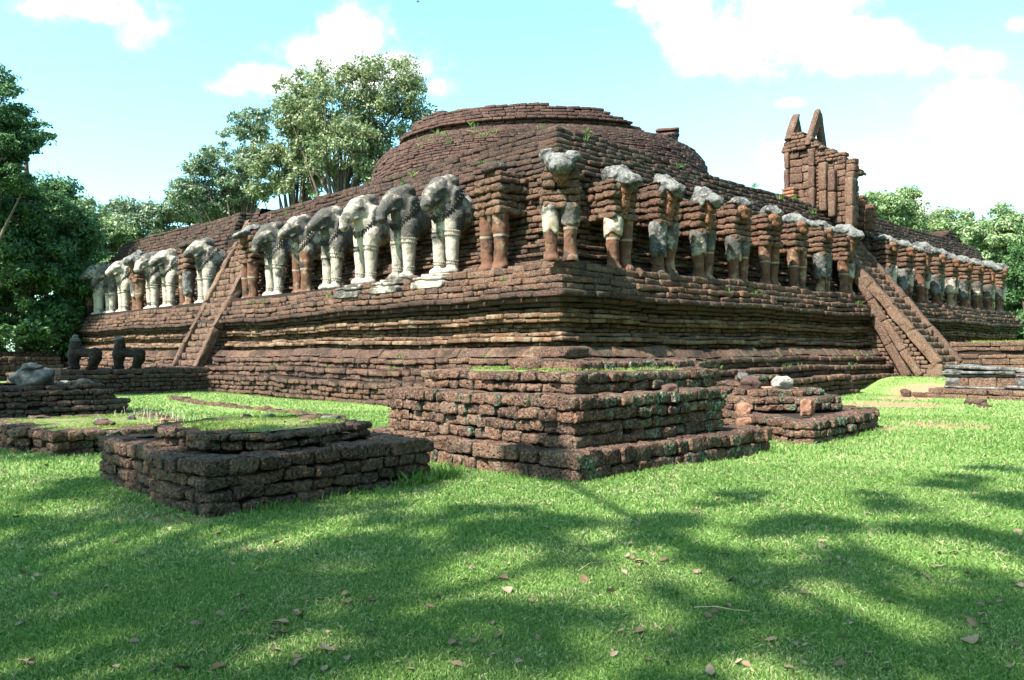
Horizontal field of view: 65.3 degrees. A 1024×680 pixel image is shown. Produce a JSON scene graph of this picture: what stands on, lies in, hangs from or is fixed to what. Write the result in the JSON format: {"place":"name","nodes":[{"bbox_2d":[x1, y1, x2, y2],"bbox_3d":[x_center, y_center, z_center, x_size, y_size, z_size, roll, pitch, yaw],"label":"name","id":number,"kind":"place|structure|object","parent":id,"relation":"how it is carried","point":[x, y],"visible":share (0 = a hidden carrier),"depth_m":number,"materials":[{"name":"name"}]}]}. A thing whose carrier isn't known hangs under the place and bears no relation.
{"place":"outdoors","nodes":[
{"label":"outdoors","id":0,"kind":"place"},
{"bbox_2d":[2,390,890,519],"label":"tall grass","id":1,"kind":"structure","parent":0,"point":[443,475],"depth_m":6.43,"materials":[{"name":"plant"}]},
{"bbox_2d":[0,375,1023,679],"bbox_3d":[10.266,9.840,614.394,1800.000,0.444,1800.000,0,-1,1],"label":"ground","id":2,"kind":"structure","parent":0,"point":[904,384],"depth_m":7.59,"materials":[{"name":"plant"}]},
{"bbox_2d":[18,658,33,665],"bbox_3d":[-1.651,1.096,2.718,0.079,0.016,0.049,23,-16,0],"label":"fallen leaf","id":3,"kind":"object","parent":2,"relation":"on","point":[27,661],"visible":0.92,"depth_m":2.72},
{"bbox_2d":[0,63,60,243],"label":"broadleaf tree","id":4,"kind":"object","parent":2,"relation":"on","point":[19,141],"visible":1,"depth_m":30.20,"materials":[{"name":"green plant"}]},
{"bbox_2d":[0,351,63,380],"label":"wall","id":5,"kind":"structure","parent":2,"relation":"on","point":[13,361],"depth_m":31.83,"materials":[{"name":"brick"}]},
{"bbox_2d":[0,153,110,360],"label":"broadleaf tree","id":6,"kind":"object","parent":2,"relation":"on","point":[39,241],"visible":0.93,"depth_m":32.55,"materials":[{"name":"green plant"}]},
{"bbox_2d":[0,380,130,417],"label":"ruined platform","id":7,"kind":"structure","parent":2,"relation":"on","point":[73,398],"depth_m":13.49,"materials":[{"name":"brick"}]},
{"bbox_2d":[7,367,54,385],"bbox_3d":[-8.286,0.630,13.836,0.719,0.348,0.554,0,-1,1],"label":"rock","id":8,"kind":"object","parent":7,"relation":"on","point":[39,376],"visible":0.82,"depth_m":13.66,"materials":[{"name":"stone"}]},
{"bbox_2d":[20,362,43,370],"bbox_3d":[-8.304,0.464,13.809,0.348,0.152,0.318,0,-1,22],"label":"rock","id":9,"kind":"object","parent":8,"relation":"on","point":[29,366],"visible":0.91,"depth_m":13.71,"materials":[{"name":"stone"}]},
{"bbox_2d":[58,380,69,384],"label":"rock","id":10,"kind":"object","parent":7,"relation":"on","point":[65,382],"visible":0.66,"depth_m":14.06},
{"bbox_2d":[75,378,93,383],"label":"rock","id":11,"kind":"object","parent":7,"relation":"on","point":[82,381],"visible":0.62,"depth_m":14.21,"materials":[{"name":"stone"}]},
{"bbox_2d":[33,169,107,304],"bbox_3d":[-21.456,-3.130,38.407,3.992,10.221,3.651,1,-1,-38],"label":"broadleaf tree","id":12,"kind":"object","parent":2,"relation":"on","point":[52,184],"visible":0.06,"depth_m":38.30,"materials":[{"name":"green plant"}]},
{"bbox_2d":[0,412,184,456],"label":"brick plinth","id":13,"kind":"structure","parent":2,"relation":"on","point":[19,436],"depth_m":8.54,"materials":[{"name":"brick"}]},
{"bbox_2d":[1,412,174,430],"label":"moss cover","id":14,"kind":"object","parent":13,"relation":"on","point":[50,421],"visible":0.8,"depth_m":9.45,"materials":[{"name":"plant"}]},
{"bbox_2d":[93,420,115,425],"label":"rock","id":15,"kind":"object","parent":14,"relation":"on","point":[103,422],"visible":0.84,"depth_m":9.03,"materials":[{"name":"stone"}]},
{"bbox_2d":[127,414,135,419],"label":"rock","id":16,"kind":"object","parent":14,"relation":"on","point":[131,417],"visible":0.84,"depth_m":9.68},
{"bbox_2d":[114,406,205,422],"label":"wild flowers","id":17,"kind":"object","parent":13,"relation":"on","point":[160,413],"visible":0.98,"depth_m":9.80,"materials":[{"name":"yellow plant"}]},
{"bbox_2d":[74,195,136,309],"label":"broadleaf tree","id":18,"kind":"object","parent":2,"relation":"on","point":[117,237],"visible":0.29,"depth_m":44.24,"materials":[{"name":"green plant"}]},
{"bbox_2d":[6,366,214,393],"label":"forecourt platform","id":19,"kind":"structure","parent":2,"relation":"on","point":[146,380],"depth_m":21.00,"materials":[{"name":"brick"}]},
{"bbox_2d":[66,335,102,369],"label":"lion statue","id":20,"kind":"object","parent":19,"relation":"on","point":[76,351],"visible":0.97,"depth_m":20.43,"materials":[{"name":"stone"}]},
{"bbox_2d":[111,336,145,368],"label":"lion statue","id":21,"kind":"object","parent":19,"relation":"on","point":[120,352],"visible":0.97,"depth_m":21.18,"materials":[{"name":"stone"}]},
{"bbox_2d":[128,637,140,641],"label":"fallen leaf","id":22,"kind":"object","parent":2,"relation":"on","point":[135,639],"visible":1,"depth_m":2.91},
{"bbox_2d":[98,195,185,243],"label":"broadleaf tree","id":23,"kind":"object","parent":2,"relation":"on","point":[138,216],"visible":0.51,"depth_m":54.32,"materials":[{"name":"green plant"}]},
{"bbox_2d":[173,663,190,668],"bbox_3d":[-1.099,1.084,2.655,0.049,0.014,0.089,1,-32,18],"label":"fallen leaf","id":24,"kind":"object","parent":2,"relation":"on","point":[180,666],"visible":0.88,"depth_m":2.64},
{"bbox_2d":[152,188,258,229],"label":"broadleaf tree","id":25,"kind":"object","parent":2,"relation":"on","point":[177,212],"visible":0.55,"depth_m":54.62,"materials":[{"name":"green plant"}]},
{"bbox_2d":[208,662,224,670],"bbox_3d":[-0.981,1.084,2.654,0.054,0.011,0.032,-14,17,-26],"label":"fallen leaf","id":26,"kind":"object","parent":2,"relation":"on","point":[217,664],"visible":1,"depth_m":2.66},
{"bbox_2d":[162,106,288,222],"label":"broadleaf tree","id":27,"kind":"object","parent":2,"relation":"on","point":[203,162],"visible":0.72,"depth_m":53.52,"materials":[{"name":"green plant"}]},
{"bbox_2d":[169,395,345,417],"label":"stone kerb","id":28,"kind":"structure","parent":2,"relation":"on","point":[200,402],"depth_m":15.37,"materials":[{"name":"stone"}]},
{"bbox_2d":[98,413,433,517],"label":"brick plinth","id":29,"kind":"structure","parent":2,"relation":"on","point":[198,471],"depth_m":5.92,"materials":[{"name":"brick"}]},
{"bbox_2d":[177,414,346,431],"bbox_3d":[-2.043,0.691,6.684,1.246,0.024,1.284,-1,-1,44],"label":"moss cover","id":30,"kind":"object","parent":29,"relation":"on","point":[293,423],"visible":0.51,"depth_m":6.47,"materials":[{"name":"plant"}]},
{"bbox_2d":[298,415,320,419],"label":"rock","id":31,"kind":"object","parent":30,"relation":"on","point":[308,417],"visible":0.54,"depth_m":6.96,"materials":[{"name":"stone"}]},
{"bbox_2d":[321,415,340,418],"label":"rock","id":32,"kind":"object","parent":30,"relation":"on","point":[335,416],"visible":0.57,"depth_m":7.08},
{"bbox_2d":[269,618,288,622],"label":"fallen leaf","id":33,"kind":"object","parent":2,"relation":"on","point":[283,620],"visible":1,"depth_m":3.10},
{"bbox_2d":[240,64,332,208],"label":"broadleaf tree","id":34,"kind":"object","parent":2,"relation":"on","point":[295,175],"visible":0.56,"depth_m":51.51,"materials":[{"name":"green plant"}]},
{"bbox_2d":[318,643,335,649],"bbox_3d":[-0.655,1.090,2.833,0.078,0.010,0.046,27,-4,-35],"label":"fallen leaf","id":35,"kind":"object","parent":2,"relation":"on","point":[325,646],"visible":1,"depth_m":2.84,"materials":[{"name":"plant"}]},
{"bbox_2d":[266,51,437,196],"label":"broadleaf tree","id":36,"kind":"object","parent":2,"relation":"on","point":[337,132],"visible":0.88,"depth_m":49.34,"materials":[{"name":"green plant"}]},
{"bbox_2d":[451,660,463,665],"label":"fallen leaf","id":37,"kind":"object","parent":2,"relation":"on","point":[457,662],"visible":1,"depth_m":2.72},
{"bbox_2d":[502,587,511,593],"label":"fallen leaf","id":38,"kind":"object","parent":2,"relation":"on","point":[507,589],"visible":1,"depth_m":3.59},
{"bbox_2d":[59,125,1023,404],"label":"temple terrace","id":39,"kind":"structure","parent":2,"relation":"on","point":[589,305],"depth_m":18.05,"materials":[{"name":"brick"}]},
{"bbox_2d":[82,265,93,314],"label":"elephant statue","id":40,"kind":"object","parent":39,"relation":"on","point":[89,304],"visible":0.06,"depth_m":33.97,"materials":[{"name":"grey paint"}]},
{"bbox_2d":[80,264,104,313],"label":"elephant statue","id":41,"kind":"object","parent":39,"relation":"on","point":[98,289],"visible":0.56,"depth_m":32.86,"materials":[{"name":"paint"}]},
{"bbox_2d":[92,262,117,312],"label":"elephant statue","id":42,"kind":"object","parent":39,"relation":"on","point":[111,288],"visible":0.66,"depth_m":31.81,"materials":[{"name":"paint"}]},
{"bbox_2d":[105,260,130,311],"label":"elephant statue","id":43,"kind":"object","parent":39,"relation":"on","point":[119,270],"visible":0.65,"depth_m":30.73,"materials":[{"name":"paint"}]},
{"bbox_2d":[122,250,145,309],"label":"elephant statue","id":44,"kind":"object","parent":39,"relation":"on","point":[137,282],"visible":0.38,"depth_m":29.67,"materials":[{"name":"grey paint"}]},
{"bbox_2d":[133,251,161,308],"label":"elephant statue","id":45,"kind":"object","parent":39,"relation":"on","point":[152,278],"visible":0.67,"depth_m":28.58,"materials":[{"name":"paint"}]},
{"bbox_2d":[148,248,179,306],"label":"elephant statue","id":46,"kind":"object","parent":39,"relation":"on","point":[166,261],"visible":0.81,"depth_m":27.52,"materials":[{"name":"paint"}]},
{"bbox_2d":[177,241,196,304],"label":"elephant statue","id":47,"kind":"object","parent":39,"relation":"on","point":[187,273],"visible":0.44,"depth_m":26.47,"materials":[{"name":"grey paint"}]},
{"bbox_2d":[183,237,226,302],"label":"elephant statue","id":48,"kind":"object","parent":39,"relation":"on","point":[208,255],"visible":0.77,"depth_m":25.37,"materials":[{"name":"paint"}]},
{"bbox_2d":[171,214,271,366],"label":"stone staircase","id":49,"kind":"structure","parent":39,"relation":"on","point":[201,344],"depth_m":23.96,"materials":[{"name":"stone"}]},
{"bbox_2d":[232,224,264,297],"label":"elephant statue","id":50,"kind":"object","parent":39,"relation":"on","point":[249,261],"visible":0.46,"depth_m":23.14,"materials":[{"name":"grey paint"}]},
{"bbox_2d":[251,221,291,295],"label":"elephant statue","id":51,"kind":"object","parent":39,"relation":"on","point":[277,255],"visible":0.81,"depth_m":22.05,"materials":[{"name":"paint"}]},
{"bbox_2d":[278,214,321,292],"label":"elephant statue","id":52,"kind":"object","parent":39,"relation":"on","point":[306,248],"visible":0.69,"depth_m":20.98,"materials":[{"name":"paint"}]},
{"bbox_2d":[307,205,353,289],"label":"elephant statue","id":53,"kind":"object","parent":39,"relation":"on","point":[336,243],"visible":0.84,"depth_m":19.89,"materials":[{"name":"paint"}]},
{"bbox_2d":[333,194,390,298],"bbox_3d":[-3.288,-2.217,19.258,1.992,2.514,1.050,1,-1,-44],"label":"elephant statue","id":54,"kind":"object","parent":39,"relation":"on","point":[371,235],"visible":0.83,"depth_m":18.80,"materials":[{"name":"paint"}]},
{"bbox_2d":[370,184,431,294],"bbox_3d":[-2.243,-2.250,18.177,1.972,2.490,1.040,1,-1,-43],"label":"elephant statue","id":55,"kind":"object","parent":39,"relation":"on","point":[410,223],"visible":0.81,"depth_m":17.73,"materials":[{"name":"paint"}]},
{"bbox_2d":[411,174,476,289],"bbox_3d":[-1.193,-2.269,17.121,1.022,2.449,1.910,-1,-1,44],"label":"elephant statue","id":56,"kind":"object","parent":39,"relation":"on","point":[447,200],"visible":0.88,"depth_m":16.66,"materials":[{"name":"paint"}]},
{"bbox_2d":[474,161,529,270],"bbox_3d":[-0.067,-2.450,16.106,1.268,2.207,0.874,1,-1,-42],"label":"elephant statue","id":57,"kind":"object","parent":39,"relation":"on","point":[500,191],"visible":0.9,"depth_m":15.70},
{"bbox_2d":[371,102,708,181],"bbox_3d":[1.156,-6.385,33.945,14.800,5.314,14.800,0,-1,1],"label":"ruined stupa","id":58,"kind":"object","parent":39,"relation":"on","point":[408,154],"visible":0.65,"depth_m":28.59,"materials":[{"name":"brick"}]},
{"bbox_2d":[251,122,867,369],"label":"masonry weeds","id":59,"kind":"object","parent":39,"relation":"on","point":[436,133],"visible":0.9,"depth_m":22.04,"materials":[{"name":"green plant"}]},
{"bbox_2d":[539,148,582,261],"bbox_3d":[0.858,-2.363,14.226,0.770,2.002,1.442,0,-1,1],"label":"elephant statue","id":60,"kind":"object","parent":39,"relation":"on","point":[560,197],"visible":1,"depth_m":13.86,"materials":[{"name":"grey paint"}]},
{"bbox_2d":[584,165,641,270],"bbox_3d":[1.984,-2.409,15.954,0.806,2.146,1.487,1,-1,-41],"label":"elephant statue","id":61,"kind":"object","parent":39,"relation":"on","point":[612,200],"visible":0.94,"depth_m":15.62,"materials":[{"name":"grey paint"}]},
{"bbox_2d":[633,174,685,274],"bbox_3d":[3.002,-2.418,17.063,0.842,2.196,1.608,1,-1,-42],"label":"elephant statue","id":62,"kind":"object","parent":39,"relation":"on","point":[657,206],"visible":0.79,"depth_m":16.65,"materials":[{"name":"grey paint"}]},
{"bbox_2d":[677,186,723,278],"bbox_3d":[4.108,-2.381,18.063,0.784,2.145,1.481,1,-1,-44],"label":"elephant statue","id":63,"kind":"object","parent":39,"relation":"on","point":[697,219],"visible":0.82,"depth_m":17.69,"materials":[{"name":"grey paint"}]},
{"bbox_2d":[714,197,752,281],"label":"elephant statue","id":64,"kind":"object","parent":39,"relation":"on","point":[733,229],"visible":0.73,"depth_m":18.74,"materials":[{"name":"grey paint"}]},
{"bbox_2d":[749,205,783,285],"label":"elephant statue","id":65,"kind":"object","parent":39,"relation":"on","point":[766,230],"visible":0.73,"depth_m":19.80,"materials":[{"name":"grey paint"}]},
{"bbox_2d":[779,212,819,289],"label":"elephant statue","id":66,"kind":"object","parent":39,"relation":"on","point":[794,237],"visible":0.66,"depth_m":20.84,"materials":[{"name":"grey paint"}]},
{"bbox_2d":[806,220,843,291],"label":"elephant statue","id":67,"kind":"object","parent":39,"relation":"on","point":[820,241],"visible":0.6,"depth_m":21.85,"materials":[{"name":"grey paint"}]},
{"bbox_2d":[781,109,877,230],"bbox_3d":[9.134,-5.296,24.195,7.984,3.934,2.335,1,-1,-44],"label":"ruined gateway","id":68,"kind":"object","parent":39,"relation":"on","point":[820,174],"visible":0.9,"depth_m":24.35,"materials":[{"name":"brick"}]},
{"bbox_2d":[831,224,864,293],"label":"elephant statue","id":69,"kind":"object","parent":39,"relation":"on","point":[844,258],"visible":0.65,"depth_m":22.89,"materials":[{"name":"grey paint"}]},
{"bbox_2d":[864,234,907,282],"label":"elephant statue","id":70,"kind":"object","parent":39,"relation":"on","point":[883,249],"visible":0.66,"depth_m":25.09,"materials":[{"name":"grey paint"}]},
{"bbox_2d":[896,240,924,300],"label":"elephant statue","id":71,"kind":"object","parent":39,"relation":"on","point":[906,265],"visible":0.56,"depth_m":26.10,"materials":[{"name":"grey paint"}]},
{"bbox_2d":[913,241,939,303],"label":"elephant statue","id":72,"kind":"object","parent":39,"relation":"on","point":[921,267],"visible":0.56,"depth_m":27.13,"materials":[{"name":"grey paint"}]},
{"bbox_2d":[930,248,947,303],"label":"elephant statue","id":73,"kind":"object","parent":39,"relation":"on","point":[938,276],"visible":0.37,"depth_m":28.18,"materials":[{"name":"grey paint"}]},
{"bbox_2d":[944,252,968,305],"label":"elephant statue","id":74,"kind":"object","parent":39,"relation":"on","point":[951,274],"visible":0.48,"depth_m":29.23,"materials":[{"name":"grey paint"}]},
{"bbox_2d":[957,255,981,307],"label":"elephant statue","id":75,"kind":"object","parent":39,"relation":"on","point":[965,271],"visible":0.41,"depth_m":30.26,"materials":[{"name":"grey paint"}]},
{"bbox_2d":[971,258,993,309],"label":"elephant statue","id":76,"kind":"object","parent":39,"relation":"on","point":[977,284],"visible":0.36,"depth_m":31.29,"materials":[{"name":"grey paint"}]},
{"bbox_2d":[982,260,1002,310],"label":"elephant statue","id":77,"kind":"object","parent":39,"relation":"on","point":[989,287],"visible":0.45,"depth_m":32.35,"materials":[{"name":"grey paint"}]},
{"bbox_2d":[995,263,1008,310],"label":"elephant statue","id":78,"kind":"object","parent":39,"relation":"on","point":[1001,286],"visible":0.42,"depth_m":33.38,"materials":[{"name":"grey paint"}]},
{"bbox_2d":[369,358,772,483],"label":"brick plinth","id":79,"kind":"structure","parent":2,"relation":"on","point":[582,425],"depth_m":7.50,"materials":[{"name":"brick"}]},
{"bbox_2d":[467,365,681,371],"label":"moss grass","id":80,"kind":"structure","parent":79,"relation":"on","point":[545,369],"depth_m":8.27,"materials":[{"name":"plant"}]},
{"bbox_2d":[661,383,680,397],"bbox_3d":[1.539,0.510,7.809,0.203,0.169,0.206,0,-1,1],"label":"rock","id":81,"kind":"object","parent":79,"relation":"on","point":[669,387],"visible":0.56,"depth_m":7.73,"materials":[{"name":"stone"}]},
{"bbox_2d":[580,574,588,583],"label":"fallen leaf","id":82,"kind":"object","parent":2,"relation":"on","point":[585,579],"visible":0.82,"depth_m":3.72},
{"bbox_2d":[705,663,714,674],"bbox_3d":[0.663,1.105,2.673,0.031,0.010,0.055,1,21,8],"label":"fallen leaf","id":83,"kind":"object","parent":2,"relation":"on","point":[709,669],"visible":1,"depth_m":2.68,"materials":[{"name":"plant"}]},
{"bbox_2d":[697,606,748,610],"bbox_3d":[0.857,1.096,3.262,0.222,0.023,0.014,0,-1,6],"label":"dry twig","id":84,"kind":"object","parent":2,"relation":"on","point":[722,607],"visible":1,"depth_m":3.26,"materials":[{"name":"beige wood"}]},
{"bbox_2d":[708,374,879,444],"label":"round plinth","id":85,"kind":"structure","parent":2,"relation":"on","point":[777,410],"depth_m":10.71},
{"bbox_2d":[735,402,750,414],"bbox_3d":[3.076,0.916,10.615,0.212,0.193,0.230,0,-1,1],"label":"rock","id":86,"kind":"object","parent":85,"relation":"on","point":[743,408],"visible":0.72,"depth_m":10.53,"materials":[{"name":"stone"}]},
{"bbox_2d":[737,371,748,379],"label":"rock","id":87,"kind":"object","parent":85,"relation":"on","point":[742,374],"visible":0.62,"depth_m":11.74,"materials":[{"name":"stone"}]},
{"bbox_2d":[736,417,753,425],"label":"rock","id":88,"kind":"object","parent":85,"relation":"on","point":[744,421],"visible":0.56,"depth_m":10.18,"materials":[{"name":"stone"}]},
{"bbox_2d":[738,375,760,389],"bbox_3d":[3.382,0.621,11.332,0.314,0.245,0.280,0,-1,1],"label":"rock","id":89,"kind":"object","parent":85,"relation":"on","point":[748,382],"visible":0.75,"depth_m":11.25,"materials":[{"name":"stone"}]},
{"bbox_2d":[771,376,793,388],"bbox_3d":[3.833,0.603,11.318,0.326,0.197,0.233,0,-1,-29],"label":"rock","id":90,"kind":"object","parent":85,"relation":"on","point":[783,382],"visible":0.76,"depth_m":11.23,"materials":[{"name":"stone"}]},
{"bbox_2d":[800,399,815,415],"bbox_3d":[3.717,0.843,10.044,0.170,0.220,0.172,-1,-1,44],"label":"rock","id":91,"kind":"object","parent":85,"relation":"on","point":[807,407],"visible":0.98,"depth_m":9.99,"materials":[{"name":"stone"}]},
{"bbox_2d":[833,659,846,665],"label":"fallen leaf","id":92,"kind":"object","parent":2,"relation":"on","point":[840,662],"visible":1,"depth_m":2.74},
{"bbox_2d":[859,184,932,230],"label":"broadleaf tree","id":93,"kind":"object","parent":2,"relation":"on","point":[900,207],"visible":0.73,"depth_m":56.67,"materials":[{"name":"green plant"}]},
{"bbox_2d":[834,240,963,376],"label":"stone staircase","id":94,"kind":"structure","parent":2,"relation":"on","point":[905,336],"depth_m":22.80,"materials":[{"name":"stone"}]},
{"bbox_2d":[900,389,928,397],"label":"stone kerb","id":95,"kind":"structure","parent":2,"relation":"on","point":[906,393],"depth_m":18.68,"materials":[{"name":"stone"}]},
{"bbox_2d":[919,205,993,252],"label":"broadleaf tree","id":96,"kind":"object","parent":2,"relation":"on","point":[939,220],"visible":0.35,"depth_m":58.95,"materials":[{"name":"green plant"}]},
{"bbox_2d":[961,634,978,643],"bbox_3d":[1.665,1.084,2.904,0.083,0.017,0.048,-8,8,-16],"label":"fallen leaf","id":97,"kind":"object","parent":2,"relation":"on","point":[972,639],"visible":1,"depth_m":2.90,"materials":[{"name":"plant"}]},
{"bbox_2d":[966,615,977,625],"bbox_3d":[1.770,1.080,3.076,0.031,0.010,0.056,-22,33,-5],"label":"fallen leaf","id":98,"kind":"object","parent":2,"relation":"on","point":[972,621],"visible":1,"depth_m":3.07,"materials":[{"name":"plant"}]},
{"bbox_2d":[927,364,1023,400],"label":"forecourt platform","id":99,"kind":"structure","parent":2,"relation":"on","point":[966,381],"depth_m":17.86,"materials":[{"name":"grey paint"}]},
{"bbox_2d":[964,398,987,404],"bbox_3d":[9.039,1.227,15.569,0.266,0.173,0.388,1,-1,-40],"label":"rock","id":100,"kind":"object","parent":2,"relation":"on","point":[973,401],"visible":0.52,"depth_m":15.47,"materials":[{"name":"stone"}]},
{"bbox_2d":[978,402,991,407],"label":"rock","id":101,"kind":"object","parent":2,"relation":"on","point":[983,405],"visible":0.56,"depth_m":14.87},
{"bbox_2d":[949,341,1023,373],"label":"stair side platform","id":102,"kind":"structure","parent":2,"relation":"on","point":[1005,354],"depth_m":22.85,"materials":[{"name":"brick"}]},
{"bbox_2d":[957,201,1023,289],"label":"broadleaf tree","id":103,"kind":"object","parent":2,"relation":"on","point":[998,235],"visible":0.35,"depth_m":44.80,"materials":[{"name":"green plant"}]},
{"bbox_2d":[994,223,1023,315],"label":"broadleaf tree","id":104,"kind":"object","parent":2,"relation":"on","point":[1014,296],"visible":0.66,"depth_m":39.72,"materials":[{"name":"green plant"}]},
{"bbox_2d":[1010,307,1023,340],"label":"bush","id":105,"kind":"object","parent":2,"relation":"on","point":[1020,333],"visible":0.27,"depth_m":35.03,"materials":[{"name":"green plant"}]},
{"bbox_2d":[0,0,1023,351],"label":"sky","id":106,"kind":"structure","parent":0,"point":[927,94],"materials":[{"name":"blue"}]},
{"bbox_3d":[16.398,0.024,21.872,5.974,0.049,5.974,0,-1,1],"label":"moss cover","id":107,"kind":"object","parent":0,"visible":0},
{"bbox_2d":[966,339,1023,341],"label":"moss grass","id":108,"kind":"structure","parent":107,"relation":"on","point":[994,341],"depth_m":23.33,"materials":[{"name":"plant"}]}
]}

